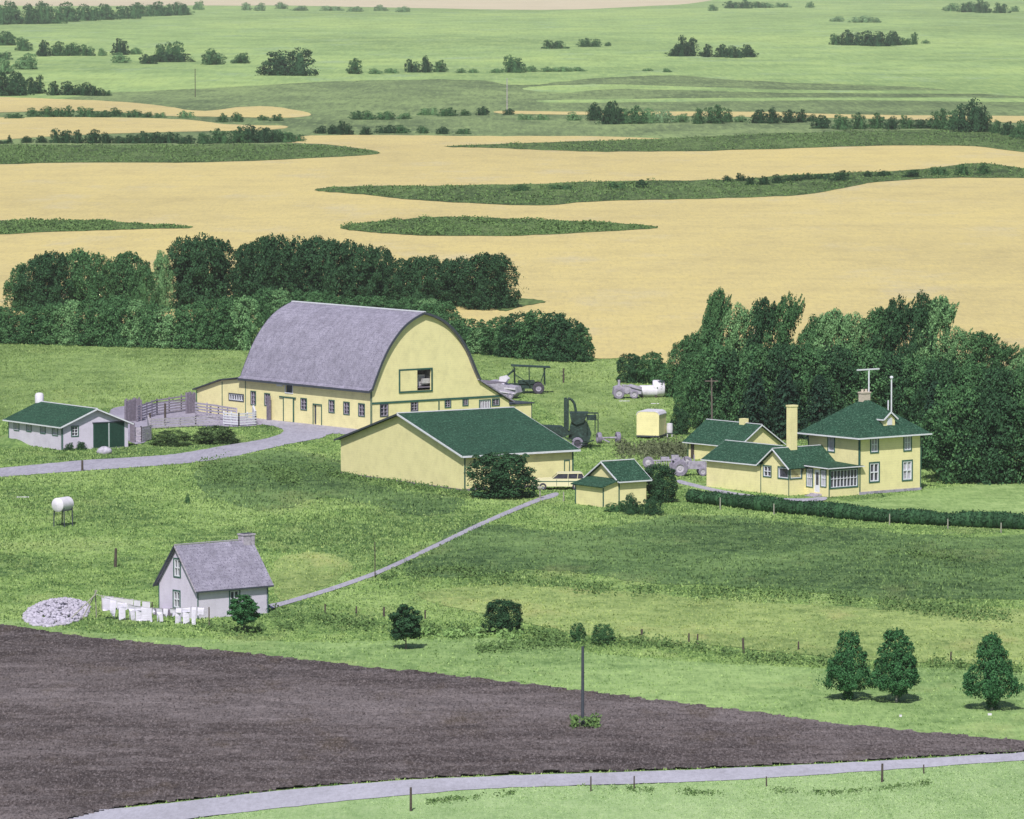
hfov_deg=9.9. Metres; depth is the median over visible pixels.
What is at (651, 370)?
bush
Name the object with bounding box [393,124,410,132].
bush
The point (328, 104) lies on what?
marsh
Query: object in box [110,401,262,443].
corral yard
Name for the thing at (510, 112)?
bush
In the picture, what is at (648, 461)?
hay rake
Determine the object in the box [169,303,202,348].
shelterbelt tree
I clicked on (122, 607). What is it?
shirt
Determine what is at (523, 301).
grass slough
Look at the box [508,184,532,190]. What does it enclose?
bush
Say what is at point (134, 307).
shelterbelt tree
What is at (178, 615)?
trousers
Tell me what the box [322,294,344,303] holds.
shelterbelt tree
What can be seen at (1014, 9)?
bush
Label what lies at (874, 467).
window
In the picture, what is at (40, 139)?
bush
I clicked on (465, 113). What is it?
bush
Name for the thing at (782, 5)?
bush
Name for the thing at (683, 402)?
bush
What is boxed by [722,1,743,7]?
bush
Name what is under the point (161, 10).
bush
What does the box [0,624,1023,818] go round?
ploughed field
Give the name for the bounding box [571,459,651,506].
shed
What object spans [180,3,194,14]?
bush
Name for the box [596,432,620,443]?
wheel axle
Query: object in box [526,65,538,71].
bush
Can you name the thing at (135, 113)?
bush
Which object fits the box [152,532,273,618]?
grey cottage
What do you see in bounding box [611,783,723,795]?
weeds
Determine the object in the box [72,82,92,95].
bush
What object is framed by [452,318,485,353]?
bushy tree
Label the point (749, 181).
bush
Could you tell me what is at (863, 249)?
wheat field
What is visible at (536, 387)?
canopy tractor
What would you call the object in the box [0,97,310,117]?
stubble field
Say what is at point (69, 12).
bush
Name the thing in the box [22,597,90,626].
stone pile
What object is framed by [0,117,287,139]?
stubble field
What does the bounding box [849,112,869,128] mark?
bush
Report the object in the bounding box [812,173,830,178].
bush
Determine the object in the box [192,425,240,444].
thicket
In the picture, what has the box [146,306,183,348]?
shelterbelt tree
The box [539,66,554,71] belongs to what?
bush
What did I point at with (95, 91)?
bush
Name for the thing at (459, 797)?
weeds
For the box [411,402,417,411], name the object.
window
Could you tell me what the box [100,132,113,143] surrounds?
bush
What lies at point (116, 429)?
door
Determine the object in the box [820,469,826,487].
window
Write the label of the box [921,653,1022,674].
weeds
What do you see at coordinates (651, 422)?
box wagon
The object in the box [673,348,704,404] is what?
poplar tree
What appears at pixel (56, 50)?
bush
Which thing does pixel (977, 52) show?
pasture
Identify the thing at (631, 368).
bush
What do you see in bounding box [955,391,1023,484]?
poplar tree
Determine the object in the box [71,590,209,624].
clothesline
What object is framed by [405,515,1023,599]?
rough meadow
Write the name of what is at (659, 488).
round bush
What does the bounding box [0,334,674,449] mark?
grass
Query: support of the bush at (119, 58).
on the pasture
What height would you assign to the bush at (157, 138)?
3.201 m
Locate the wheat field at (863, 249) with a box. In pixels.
[0,135,1023,364]
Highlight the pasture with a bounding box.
[0,0,1023,98]
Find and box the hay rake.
[643,455,691,467]
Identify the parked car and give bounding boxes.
[531,471,583,489]
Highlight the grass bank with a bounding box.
[0,433,33,448]
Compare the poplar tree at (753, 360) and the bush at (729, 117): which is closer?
the poplar tree at (753, 360)
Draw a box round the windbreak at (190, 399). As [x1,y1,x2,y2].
[185,392,195,413]
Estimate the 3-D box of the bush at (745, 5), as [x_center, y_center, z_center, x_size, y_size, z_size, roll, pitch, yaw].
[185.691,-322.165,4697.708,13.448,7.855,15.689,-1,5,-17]
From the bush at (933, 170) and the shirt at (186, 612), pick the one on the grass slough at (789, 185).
the bush at (933, 170)
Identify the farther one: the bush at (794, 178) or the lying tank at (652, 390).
the bush at (794, 178)
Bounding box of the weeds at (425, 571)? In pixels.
[375,562,481,580]
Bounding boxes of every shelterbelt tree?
[0,262,34,310]
[0,305,19,343]
[4,304,38,343]
[10,253,62,310]
[19,305,63,344]
[28,250,80,309]
[34,302,66,345]
[51,299,85,345]
[60,247,103,308]
[65,251,115,310]
[69,297,102,345]
[85,297,128,346]
[97,294,134,346]
[98,256,132,304]
[112,251,153,302]
[120,299,152,347]
[127,264,161,309]
[131,301,168,347]
[146,249,176,308]
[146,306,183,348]
[156,235,216,308]
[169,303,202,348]
[171,232,231,306]
[182,301,213,349]
[197,296,235,349]
[203,239,242,305]
[206,295,242,349]
[221,241,259,307]
[227,295,263,350]
[233,235,292,307]
[242,233,306,301]
[249,287,276,327]
[267,288,292,314]
[281,235,311,298]
[282,289,311,302]
[290,235,340,295]
[302,237,359,302]
[302,290,329,302]
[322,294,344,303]
[334,238,364,297]
[335,296,359,305]
[343,243,392,305]
[348,294,374,306]
[358,245,396,296]
[363,295,392,307]
[376,258,417,307]
[383,299,405,309]
[391,255,443,308]
[396,296,420,309]
[410,255,459,303]
[411,298,443,316]
[434,300,459,322]
[435,258,458,304]
[439,255,476,306]
[455,252,510,310]
[473,253,528,308]
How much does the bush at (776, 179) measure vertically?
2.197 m
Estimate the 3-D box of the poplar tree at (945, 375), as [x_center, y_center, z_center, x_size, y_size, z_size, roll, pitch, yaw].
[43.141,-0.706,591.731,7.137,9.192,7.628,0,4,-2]
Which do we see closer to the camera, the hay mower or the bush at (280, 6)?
the hay mower
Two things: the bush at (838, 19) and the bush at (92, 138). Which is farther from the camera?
the bush at (838, 19)
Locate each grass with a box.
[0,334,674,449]
[675,481,1023,508]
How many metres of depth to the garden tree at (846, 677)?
392.23 m
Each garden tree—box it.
[816,630,874,699]
[868,627,920,701]
[960,632,1023,709]
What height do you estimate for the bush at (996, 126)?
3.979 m
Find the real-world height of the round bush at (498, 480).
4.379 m
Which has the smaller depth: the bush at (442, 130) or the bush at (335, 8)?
the bush at (442, 130)
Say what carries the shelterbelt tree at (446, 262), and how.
on the wheat field at (863, 249)
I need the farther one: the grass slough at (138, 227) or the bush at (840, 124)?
the bush at (840, 124)
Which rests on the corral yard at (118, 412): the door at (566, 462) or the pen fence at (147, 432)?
the pen fence at (147, 432)
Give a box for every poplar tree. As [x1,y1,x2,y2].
[650,332,707,397]
[671,314,725,393]
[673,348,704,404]
[684,340,741,428]
[685,348,748,426]
[694,287,731,364]
[716,301,754,359]
[725,343,778,428]
[735,296,782,392]
[759,292,805,392]
[760,340,807,429]
[776,341,840,429]
[787,314,827,378]
[801,344,860,413]
[802,307,851,372]
[827,312,870,385]
[839,346,899,413]
[843,306,896,395]
[856,350,920,422]
[868,293,918,396]
[890,353,940,422]
[892,289,936,386]
[901,295,959,371]
[908,357,969,423]
[916,383,986,484]
[916,417,944,469]
[925,325,974,382]
[936,387,1020,484]
[945,363,1002,420]
[951,330,1000,388]
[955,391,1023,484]
[972,365,1022,443]
[979,341,1018,377]
[992,396,1023,482]
[1000,347,1023,374]
[1001,367,1023,445]
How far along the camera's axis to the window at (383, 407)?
611.98 m
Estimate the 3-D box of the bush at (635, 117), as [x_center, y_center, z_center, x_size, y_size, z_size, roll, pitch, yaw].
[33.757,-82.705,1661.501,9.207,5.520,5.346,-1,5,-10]
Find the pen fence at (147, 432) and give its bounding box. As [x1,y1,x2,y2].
[135,415,151,441]
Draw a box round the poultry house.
[2,392,133,449]
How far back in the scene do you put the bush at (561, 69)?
2343.27 m
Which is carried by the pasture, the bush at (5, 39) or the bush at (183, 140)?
the bush at (5, 39)
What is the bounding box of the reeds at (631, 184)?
[317,162,1023,204]
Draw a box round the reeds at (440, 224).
[340,214,657,235]
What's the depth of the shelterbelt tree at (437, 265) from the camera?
816.17 m
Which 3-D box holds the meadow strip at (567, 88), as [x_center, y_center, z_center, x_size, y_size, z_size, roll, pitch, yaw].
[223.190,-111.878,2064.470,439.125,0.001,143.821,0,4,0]
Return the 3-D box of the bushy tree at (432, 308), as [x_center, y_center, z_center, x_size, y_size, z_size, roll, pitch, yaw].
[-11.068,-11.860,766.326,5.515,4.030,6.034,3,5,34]
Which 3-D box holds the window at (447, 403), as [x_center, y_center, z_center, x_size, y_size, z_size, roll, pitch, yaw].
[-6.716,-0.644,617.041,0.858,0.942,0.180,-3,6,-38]
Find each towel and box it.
[110,600,116,616]
[134,600,139,605]
[163,609,167,617]
[170,608,174,615]
[192,606,196,624]
[197,607,203,614]
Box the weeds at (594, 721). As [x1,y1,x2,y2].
[569,712,601,728]
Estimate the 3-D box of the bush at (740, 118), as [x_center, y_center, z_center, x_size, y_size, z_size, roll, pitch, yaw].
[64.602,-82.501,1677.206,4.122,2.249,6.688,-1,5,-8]
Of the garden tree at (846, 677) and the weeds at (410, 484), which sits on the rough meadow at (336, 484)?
the weeds at (410, 484)
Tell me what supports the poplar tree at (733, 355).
on the ground at (306, 601)
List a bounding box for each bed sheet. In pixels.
[102,598,112,610]
[141,607,151,621]
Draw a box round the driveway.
[0,418,356,476]
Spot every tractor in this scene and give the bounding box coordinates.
[507,364,550,393]
[669,455,706,476]
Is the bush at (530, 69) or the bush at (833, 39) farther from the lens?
the bush at (833, 39)
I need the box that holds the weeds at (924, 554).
[885,547,956,561]
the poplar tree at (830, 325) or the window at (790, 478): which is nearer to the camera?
the window at (790, 478)
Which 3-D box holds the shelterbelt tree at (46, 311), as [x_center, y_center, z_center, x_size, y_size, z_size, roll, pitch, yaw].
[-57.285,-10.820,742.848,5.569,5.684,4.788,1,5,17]
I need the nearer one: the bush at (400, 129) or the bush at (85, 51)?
the bush at (400, 129)
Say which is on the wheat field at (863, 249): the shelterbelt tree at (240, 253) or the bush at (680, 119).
the shelterbelt tree at (240, 253)
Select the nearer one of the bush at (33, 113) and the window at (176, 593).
the window at (176, 593)
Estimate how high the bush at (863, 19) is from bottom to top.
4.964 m
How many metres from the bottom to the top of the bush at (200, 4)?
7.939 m
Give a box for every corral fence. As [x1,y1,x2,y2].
[136,394,184,421]
[150,415,219,428]
[195,402,236,420]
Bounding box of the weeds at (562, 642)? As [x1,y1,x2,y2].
[471,631,827,667]
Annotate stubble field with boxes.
[0,0,709,9]
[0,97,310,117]
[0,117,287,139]
[494,111,1023,122]
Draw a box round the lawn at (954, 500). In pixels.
[682,479,1023,514]
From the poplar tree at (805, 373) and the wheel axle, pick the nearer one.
the wheel axle
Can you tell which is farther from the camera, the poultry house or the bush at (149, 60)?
the bush at (149, 60)
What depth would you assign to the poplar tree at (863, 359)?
610.65 m
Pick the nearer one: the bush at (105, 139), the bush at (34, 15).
the bush at (105, 139)
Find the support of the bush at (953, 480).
on the ground at (306, 601)
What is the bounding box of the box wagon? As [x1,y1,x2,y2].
[636,409,672,438]
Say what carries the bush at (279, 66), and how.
on the pasture
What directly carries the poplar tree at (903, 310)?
on the ground at (306, 601)
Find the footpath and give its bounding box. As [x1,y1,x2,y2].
[268,492,558,607]
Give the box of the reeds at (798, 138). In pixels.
[445,128,1023,151]
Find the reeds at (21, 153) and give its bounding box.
[0,141,379,163]
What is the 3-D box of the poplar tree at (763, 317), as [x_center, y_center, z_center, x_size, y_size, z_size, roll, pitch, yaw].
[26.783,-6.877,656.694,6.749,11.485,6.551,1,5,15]
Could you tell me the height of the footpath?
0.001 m
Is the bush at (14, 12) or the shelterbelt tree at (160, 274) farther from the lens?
the bush at (14, 12)
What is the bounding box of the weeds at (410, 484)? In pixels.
[322,467,472,500]
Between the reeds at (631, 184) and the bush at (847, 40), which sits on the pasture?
the bush at (847, 40)
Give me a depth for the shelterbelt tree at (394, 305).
775.23 m
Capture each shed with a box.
[334,407,580,490]
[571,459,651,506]
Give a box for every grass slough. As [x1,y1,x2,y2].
[0,144,378,163]
[0,220,190,233]
[315,163,1023,204]
[342,217,655,235]
[446,129,1023,151]
[493,298,545,310]
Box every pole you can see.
[374,541,375,576]
[581,646,583,725]
[705,378,717,418]
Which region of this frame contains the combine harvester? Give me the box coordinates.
[541,397,598,448]
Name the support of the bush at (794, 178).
on the grass slough at (789, 185)
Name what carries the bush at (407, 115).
on the marsh
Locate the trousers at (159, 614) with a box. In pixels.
[156,608,162,621]
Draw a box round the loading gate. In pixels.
[130,422,134,441]
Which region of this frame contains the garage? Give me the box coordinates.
[682,418,785,459]
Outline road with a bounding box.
[68,752,1023,818]
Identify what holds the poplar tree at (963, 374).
on the ground at (306, 601)
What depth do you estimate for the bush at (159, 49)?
2570.50 m
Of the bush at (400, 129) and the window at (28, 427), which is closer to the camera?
the window at (28, 427)
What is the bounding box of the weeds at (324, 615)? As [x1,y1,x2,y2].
[264,601,570,648]
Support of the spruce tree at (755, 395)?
on the ground at (306, 601)
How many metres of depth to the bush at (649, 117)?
1665.07 m
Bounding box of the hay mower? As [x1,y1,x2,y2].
[489,375,521,398]
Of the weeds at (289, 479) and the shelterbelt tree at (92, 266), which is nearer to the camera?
the weeds at (289, 479)
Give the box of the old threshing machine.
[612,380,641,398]
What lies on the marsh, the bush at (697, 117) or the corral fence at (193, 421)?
the bush at (697, 117)
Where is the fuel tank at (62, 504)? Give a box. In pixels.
[52,496,73,526]
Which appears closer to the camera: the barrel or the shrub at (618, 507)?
the shrub at (618, 507)
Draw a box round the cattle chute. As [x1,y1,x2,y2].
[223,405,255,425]
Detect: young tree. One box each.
[227,594,262,630]
[388,603,422,648]
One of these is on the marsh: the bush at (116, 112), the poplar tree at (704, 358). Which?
the bush at (116, 112)
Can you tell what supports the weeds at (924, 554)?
on the rough meadow at (1017, 544)
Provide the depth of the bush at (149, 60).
2497.16 m
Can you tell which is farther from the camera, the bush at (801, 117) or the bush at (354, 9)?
the bush at (354, 9)
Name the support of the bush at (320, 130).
on the marsh
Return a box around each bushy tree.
[411,303,442,315]
[438,311,465,335]
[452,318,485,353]
[466,327,494,354]
[478,315,512,355]
[493,311,529,357]
[508,309,550,359]
[531,312,568,361]
[549,317,590,361]
[570,327,595,361]
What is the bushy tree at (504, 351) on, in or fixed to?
on the machine yard at (594, 394)
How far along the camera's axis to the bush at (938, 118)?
1613.56 m
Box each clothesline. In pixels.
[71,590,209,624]
[101,595,152,609]
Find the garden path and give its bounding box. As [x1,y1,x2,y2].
[677,480,826,500]
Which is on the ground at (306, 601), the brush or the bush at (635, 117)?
the brush
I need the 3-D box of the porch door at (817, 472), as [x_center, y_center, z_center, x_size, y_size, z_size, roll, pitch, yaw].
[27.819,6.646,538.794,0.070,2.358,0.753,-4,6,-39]
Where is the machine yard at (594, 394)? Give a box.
[475,354,666,445]
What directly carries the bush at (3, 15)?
on the pasture
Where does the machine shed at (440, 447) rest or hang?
on the ground at (306, 601)
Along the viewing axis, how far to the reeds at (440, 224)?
1050.05 m
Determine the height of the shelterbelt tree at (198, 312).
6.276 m
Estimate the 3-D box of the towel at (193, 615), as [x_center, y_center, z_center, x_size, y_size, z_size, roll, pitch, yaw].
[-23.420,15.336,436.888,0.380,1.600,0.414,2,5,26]
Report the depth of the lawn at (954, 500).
535.05 m
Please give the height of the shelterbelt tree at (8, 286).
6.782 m
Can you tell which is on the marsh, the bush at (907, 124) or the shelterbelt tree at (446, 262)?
the bush at (907, 124)
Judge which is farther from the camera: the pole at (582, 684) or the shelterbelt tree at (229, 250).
the shelterbelt tree at (229, 250)
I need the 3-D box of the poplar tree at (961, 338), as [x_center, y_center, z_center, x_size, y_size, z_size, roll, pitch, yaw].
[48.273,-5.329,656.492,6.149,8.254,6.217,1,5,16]
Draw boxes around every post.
[114,548,116,566]
[164,403,165,422]
[409,787,411,810]
[537,486,542,498]
[590,776,591,791]
[742,638,744,653]
[881,763,882,781]
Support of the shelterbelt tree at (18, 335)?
on the back meadow at (91, 363)
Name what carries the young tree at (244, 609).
on the ground at (306, 601)
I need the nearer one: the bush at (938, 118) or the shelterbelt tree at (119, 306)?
the shelterbelt tree at (119, 306)
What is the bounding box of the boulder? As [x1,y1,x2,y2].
[96,446,111,453]
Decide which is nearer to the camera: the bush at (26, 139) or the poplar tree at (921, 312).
the poplar tree at (921, 312)
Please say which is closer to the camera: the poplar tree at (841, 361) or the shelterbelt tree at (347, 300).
the poplar tree at (841, 361)
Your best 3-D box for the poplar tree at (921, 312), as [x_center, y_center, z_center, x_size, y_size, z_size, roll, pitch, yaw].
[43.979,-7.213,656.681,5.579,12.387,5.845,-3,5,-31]
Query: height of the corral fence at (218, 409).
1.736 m
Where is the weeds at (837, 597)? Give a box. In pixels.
[451,559,1019,626]
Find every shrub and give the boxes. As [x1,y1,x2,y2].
[63,442,74,450]
[75,441,86,449]
[184,494,189,502]
[604,500,624,512]
[622,492,643,514]
[639,495,663,515]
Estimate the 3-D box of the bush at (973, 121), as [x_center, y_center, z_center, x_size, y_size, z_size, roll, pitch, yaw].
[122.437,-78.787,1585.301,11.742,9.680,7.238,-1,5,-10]
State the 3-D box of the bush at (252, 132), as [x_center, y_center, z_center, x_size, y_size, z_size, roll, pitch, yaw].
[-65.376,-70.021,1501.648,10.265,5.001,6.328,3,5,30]
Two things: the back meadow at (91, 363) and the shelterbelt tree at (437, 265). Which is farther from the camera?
the shelterbelt tree at (437, 265)
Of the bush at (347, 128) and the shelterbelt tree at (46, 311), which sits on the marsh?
the bush at (347, 128)
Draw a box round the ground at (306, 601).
[0,329,1023,818]
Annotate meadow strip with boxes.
[522,84,979,93]
[537,97,1023,102]
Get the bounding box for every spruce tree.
[736,370,774,433]
[765,368,807,439]
[797,374,835,439]
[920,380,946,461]
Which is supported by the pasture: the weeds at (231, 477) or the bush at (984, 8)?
the bush at (984, 8)
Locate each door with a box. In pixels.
[93,423,108,447]
[109,422,124,446]
[284,398,292,421]
[316,405,320,424]
[400,370,416,390]
[480,401,488,407]
[565,461,568,470]
[691,444,693,457]
[814,469,819,492]
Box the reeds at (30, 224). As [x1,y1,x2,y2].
[0,217,192,233]
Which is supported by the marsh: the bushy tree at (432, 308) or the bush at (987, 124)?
the bush at (987, 124)
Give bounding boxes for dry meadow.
[269,552,352,599]
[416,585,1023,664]
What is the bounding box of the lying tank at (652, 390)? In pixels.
[639,380,664,397]
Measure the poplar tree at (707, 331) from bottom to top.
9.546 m
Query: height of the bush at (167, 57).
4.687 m
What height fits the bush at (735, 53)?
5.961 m
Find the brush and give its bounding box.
[612,434,687,461]
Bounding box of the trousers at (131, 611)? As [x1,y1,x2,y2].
[128,605,135,620]
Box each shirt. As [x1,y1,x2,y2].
[117,602,127,619]
[134,606,141,620]
[142,602,149,607]
[182,607,190,623]
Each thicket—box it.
[149,430,192,446]
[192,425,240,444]
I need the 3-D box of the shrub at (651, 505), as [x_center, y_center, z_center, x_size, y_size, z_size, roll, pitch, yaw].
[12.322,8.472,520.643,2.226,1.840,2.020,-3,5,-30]
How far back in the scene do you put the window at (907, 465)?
543.51 m
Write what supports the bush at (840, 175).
on the grass slough at (789, 185)
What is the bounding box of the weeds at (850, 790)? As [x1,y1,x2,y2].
[770,779,932,796]
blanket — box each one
[113,598,122,607]
[123,599,132,608]
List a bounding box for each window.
[14,422,18,430]
[26,424,31,431]
[40,426,45,433]
[52,428,57,435]
[71,425,78,436]
[173,558,180,577]
[173,589,180,608]
[228,393,243,401]
[229,590,239,605]
[250,391,255,405]
[264,393,269,405]
[300,398,306,410]
[328,399,334,412]
[343,401,349,414]
[358,403,364,416]
[380,404,387,416]
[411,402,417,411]
[444,400,450,407]
[462,399,468,405]
[492,398,499,405]
[763,465,771,477]
[777,466,788,479]
[789,469,801,479]
[806,468,812,487]
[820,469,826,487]
[827,437,834,452]
[830,468,858,488]
[869,461,879,482]
[870,438,878,453]
[902,459,912,480]
[903,436,911,451]
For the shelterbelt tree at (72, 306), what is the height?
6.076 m
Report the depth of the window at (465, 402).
618.44 m
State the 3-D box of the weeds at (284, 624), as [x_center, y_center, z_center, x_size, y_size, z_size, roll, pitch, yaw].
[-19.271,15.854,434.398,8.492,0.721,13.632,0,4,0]
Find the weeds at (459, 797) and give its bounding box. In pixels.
[425,787,515,804]
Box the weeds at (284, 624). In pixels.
[193,615,308,638]
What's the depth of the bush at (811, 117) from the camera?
1682.81 m
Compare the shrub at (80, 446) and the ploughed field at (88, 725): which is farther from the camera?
the shrub at (80, 446)
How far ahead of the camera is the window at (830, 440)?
542.72 m
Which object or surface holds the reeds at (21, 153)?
on the grass slough at (223, 146)
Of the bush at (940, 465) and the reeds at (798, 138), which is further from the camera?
the reeds at (798, 138)
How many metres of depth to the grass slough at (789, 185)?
1212.13 m
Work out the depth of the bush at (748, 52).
2645.43 m
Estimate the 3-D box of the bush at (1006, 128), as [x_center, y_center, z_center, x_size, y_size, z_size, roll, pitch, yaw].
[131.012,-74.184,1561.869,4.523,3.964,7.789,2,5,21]
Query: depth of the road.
353.58 m
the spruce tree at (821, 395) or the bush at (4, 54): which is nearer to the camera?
the spruce tree at (821, 395)
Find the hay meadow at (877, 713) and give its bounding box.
[0,619,1023,754]
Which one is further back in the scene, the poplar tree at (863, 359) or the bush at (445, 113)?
the bush at (445, 113)
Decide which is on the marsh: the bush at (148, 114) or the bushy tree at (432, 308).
the bush at (148, 114)
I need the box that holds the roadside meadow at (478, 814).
[200,750,1023,818]
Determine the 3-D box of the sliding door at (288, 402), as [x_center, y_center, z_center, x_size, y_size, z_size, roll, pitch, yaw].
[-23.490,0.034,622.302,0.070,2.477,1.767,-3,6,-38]
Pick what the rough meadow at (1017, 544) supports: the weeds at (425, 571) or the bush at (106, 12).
the weeds at (425, 571)
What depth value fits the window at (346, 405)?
614.23 m
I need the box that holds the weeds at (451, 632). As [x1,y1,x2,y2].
[418,624,523,640]
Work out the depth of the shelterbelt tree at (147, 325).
736.62 m
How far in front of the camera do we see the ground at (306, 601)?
491.10 m
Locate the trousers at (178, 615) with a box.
[175,608,181,623]
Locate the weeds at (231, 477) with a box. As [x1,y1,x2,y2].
[206,469,241,485]
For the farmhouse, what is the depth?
541.84 m
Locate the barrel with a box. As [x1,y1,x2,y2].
[666,423,672,436]
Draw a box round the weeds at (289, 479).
[271,466,302,490]
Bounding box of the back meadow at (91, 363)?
[0,343,248,420]
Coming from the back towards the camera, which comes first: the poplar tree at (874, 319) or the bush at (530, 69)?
the bush at (530, 69)
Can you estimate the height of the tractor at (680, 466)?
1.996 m
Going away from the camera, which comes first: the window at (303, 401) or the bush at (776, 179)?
the window at (303, 401)
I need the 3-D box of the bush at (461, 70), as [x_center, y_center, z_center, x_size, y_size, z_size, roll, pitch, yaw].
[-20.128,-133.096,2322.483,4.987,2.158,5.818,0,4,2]
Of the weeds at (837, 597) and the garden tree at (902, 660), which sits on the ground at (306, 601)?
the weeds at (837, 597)
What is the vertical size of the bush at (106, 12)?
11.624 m
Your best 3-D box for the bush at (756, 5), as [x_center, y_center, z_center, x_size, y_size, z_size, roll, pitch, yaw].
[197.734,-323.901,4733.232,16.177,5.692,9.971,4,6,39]
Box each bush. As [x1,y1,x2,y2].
[0,4,9,24]
[0,31,19,45]
[0,51,12,59]
[0,55,14,73]
[0,70,27,95]
[0,140,13,143]
[4,0,24,23]
[4,71,36,94]
[5,113,24,117]
[11,52,37,69]
[14,37,32,50]
[16,0,49,23]
[20,135,33,142]
[25,108,38,116]
[26,75,46,93]
[35,135,49,142]
[36,40,51,55]
[37,3,67,23]
[38,106,63,116]
[46,81,61,95]
[49,41,64,55]
[49,128,74,142]
[57,105,74,116]
[59,1,81,21]
[59,81,76,94]
[60,42,81,55]
[71,129,84,143]
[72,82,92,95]
[75,4,100,20]
[75,106,97,116]
[79,44,95,55]
[82,129,101,143]
[88,86,104,95]
[94,3,123,19]
[94,110,112,116]
[97,48,107,55]
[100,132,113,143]
[103,90,111,95]
[110,38,130,54]
[110,52,131,62]
[110,107,125,116]
[111,136,128,142]
[114,4,141,18]
[123,109,143,116]
[126,134,141,143]
[128,2,157,16]
[130,47,142,53]
[135,131,154,142]
[138,54,157,63]
[141,111,152,117]
[150,52,195,61]
[150,112,166,117]
[151,1,172,15]
[151,131,165,142]
[154,41,171,57]
[162,131,182,142]
[165,40,185,59]
[166,2,188,15]
[176,135,196,143]
[177,110,195,117]
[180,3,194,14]
[192,0,204,9]
[196,132,212,143]
[201,48,226,64]
[208,128,234,143]
[215,112,228,121]
[227,126,249,142]
[230,52,249,63]
[231,112,243,121]
[241,2,252,9]
[241,124,271,142]
[254,3,265,10]
[256,47,320,75]
[257,115,268,120]
[257,127,283,142]
[269,114,283,120]
[273,130,297,142]
[275,2,288,8]
[286,133,306,140]
[289,5,307,10]
[313,125,326,133]
[319,6,344,10]
[326,124,339,133]
[336,120,353,134]
[346,6,363,11]
[346,57,362,73]
[347,110,363,119]
[359,126,372,134]
[360,110,376,119]
[368,68,383,73]
[373,5,388,10]
[373,125,395,132]
[375,111,395,119]
[384,68,399,72]
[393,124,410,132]
[395,6,409,11]
[396,112,410,118]
[404,59,420,72]
[415,126,429,132]
[417,107,437,114]
[421,55,433,72]
[433,60,448,71]
[435,126,452,133]
[437,107,458,115]
[455,68,465,72]
[456,128,471,133]
[460,109,471,115]
[464,451,539,498]
[468,68,478,72]
[475,106,490,114]
[480,598,522,632]
[489,68,502,72]
[501,54,526,72]
[502,108,514,114]
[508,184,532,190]
[516,113,535,119]
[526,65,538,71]
[535,114,549,119]
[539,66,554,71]
[541,39,569,48]
[545,184,576,189]
[549,66,572,71]
[566,112,581,120]
[569,622,586,642]
[571,67,586,70]
[576,38,592,46]
[585,102,602,120]
[589,38,601,46]
[591,623,615,645]
[592,100,624,124]
[605,182,624,188]
[616,353,646,382]
[618,105,647,123]
[635,179,648,187]
[635,351,667,383]
[640,108,656,122]
[645,463,678,502]
[654,109,673,122]
[664,44,684,55]
[669,408,691,434]
[673,113,689,122]
[673,379,696,416]
[674,35,701,55]
[685,397,703,424]
[691,107,704,123]
[700,44,713,56]
[702,104,727,123]
[708,4,718,10]
[714,44,728,56]
[721,175,732,181]
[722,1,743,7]
[722,108,732,122]
[724,45,744,57]
[733,115,747,121]
[735,173,746,180]
[739,0,752,7]
[741,44,758,56]
[744,109,769,123]
[746,176,756,184]
[750,1,765,7]
[757,175,769,184]
[763,3,773,7]
[766,107,781,123]
[771,174,786,182]
[773,2,791,6]
[781,109,795,122]
[782,175,802,180]
[792,109,808,122]
[800,173,812,179]
[805,1,814,7]
[807,114,816,121]
[809,115,834,128]
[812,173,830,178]
[828,16,844,21]
[828,33,842,44]
[830,170,851,180]
[832,113,852,129]
[837,29,863,44]
[847,15,874,22]
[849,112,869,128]
[857,30,875,45]
[860,170,873,176]
[868,31,896,45]
[868,112,886,128]
[874,170,892,175]
[884,115,899,129]
[888,31,906,45]
[898,115,915,128]
[900,37,913,44]
[902,169,920,176]
[910,32,918,43]
[913,118,933,128]
[927,108,949,128]
[927,166,950,174]
[934,456,945,477]
[940,109,959,129]
[942,3,959,10]
[944,461,964,483]
[948,97,990,131]
[953,164,971,174]
[955,1,977,11]
[974,0,991,12]
[976,163,992,173]
[978,106,992,131]
[989,119,1003,132]
[992,2,1010,12]
[1000,121,1014,134]
[1008,6,1019,11]
[1009,119,1023,137]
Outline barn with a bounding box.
[192,301,533,428]
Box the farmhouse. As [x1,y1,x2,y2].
[701,368,931,496]
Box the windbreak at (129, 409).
[124,397,141,420]
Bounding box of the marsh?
[0,75,1023,162]
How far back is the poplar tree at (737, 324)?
655.23 m
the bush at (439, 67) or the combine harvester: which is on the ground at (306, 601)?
the combine harvester
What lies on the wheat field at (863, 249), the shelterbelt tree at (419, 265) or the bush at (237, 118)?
the shelterbelt tree at (419, 265)
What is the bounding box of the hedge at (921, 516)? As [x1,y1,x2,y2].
[684,488,1023,528]
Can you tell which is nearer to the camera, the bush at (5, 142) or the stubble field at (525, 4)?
the bush at (5, 142)
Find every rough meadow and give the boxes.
[194,450,465,515]
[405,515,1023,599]

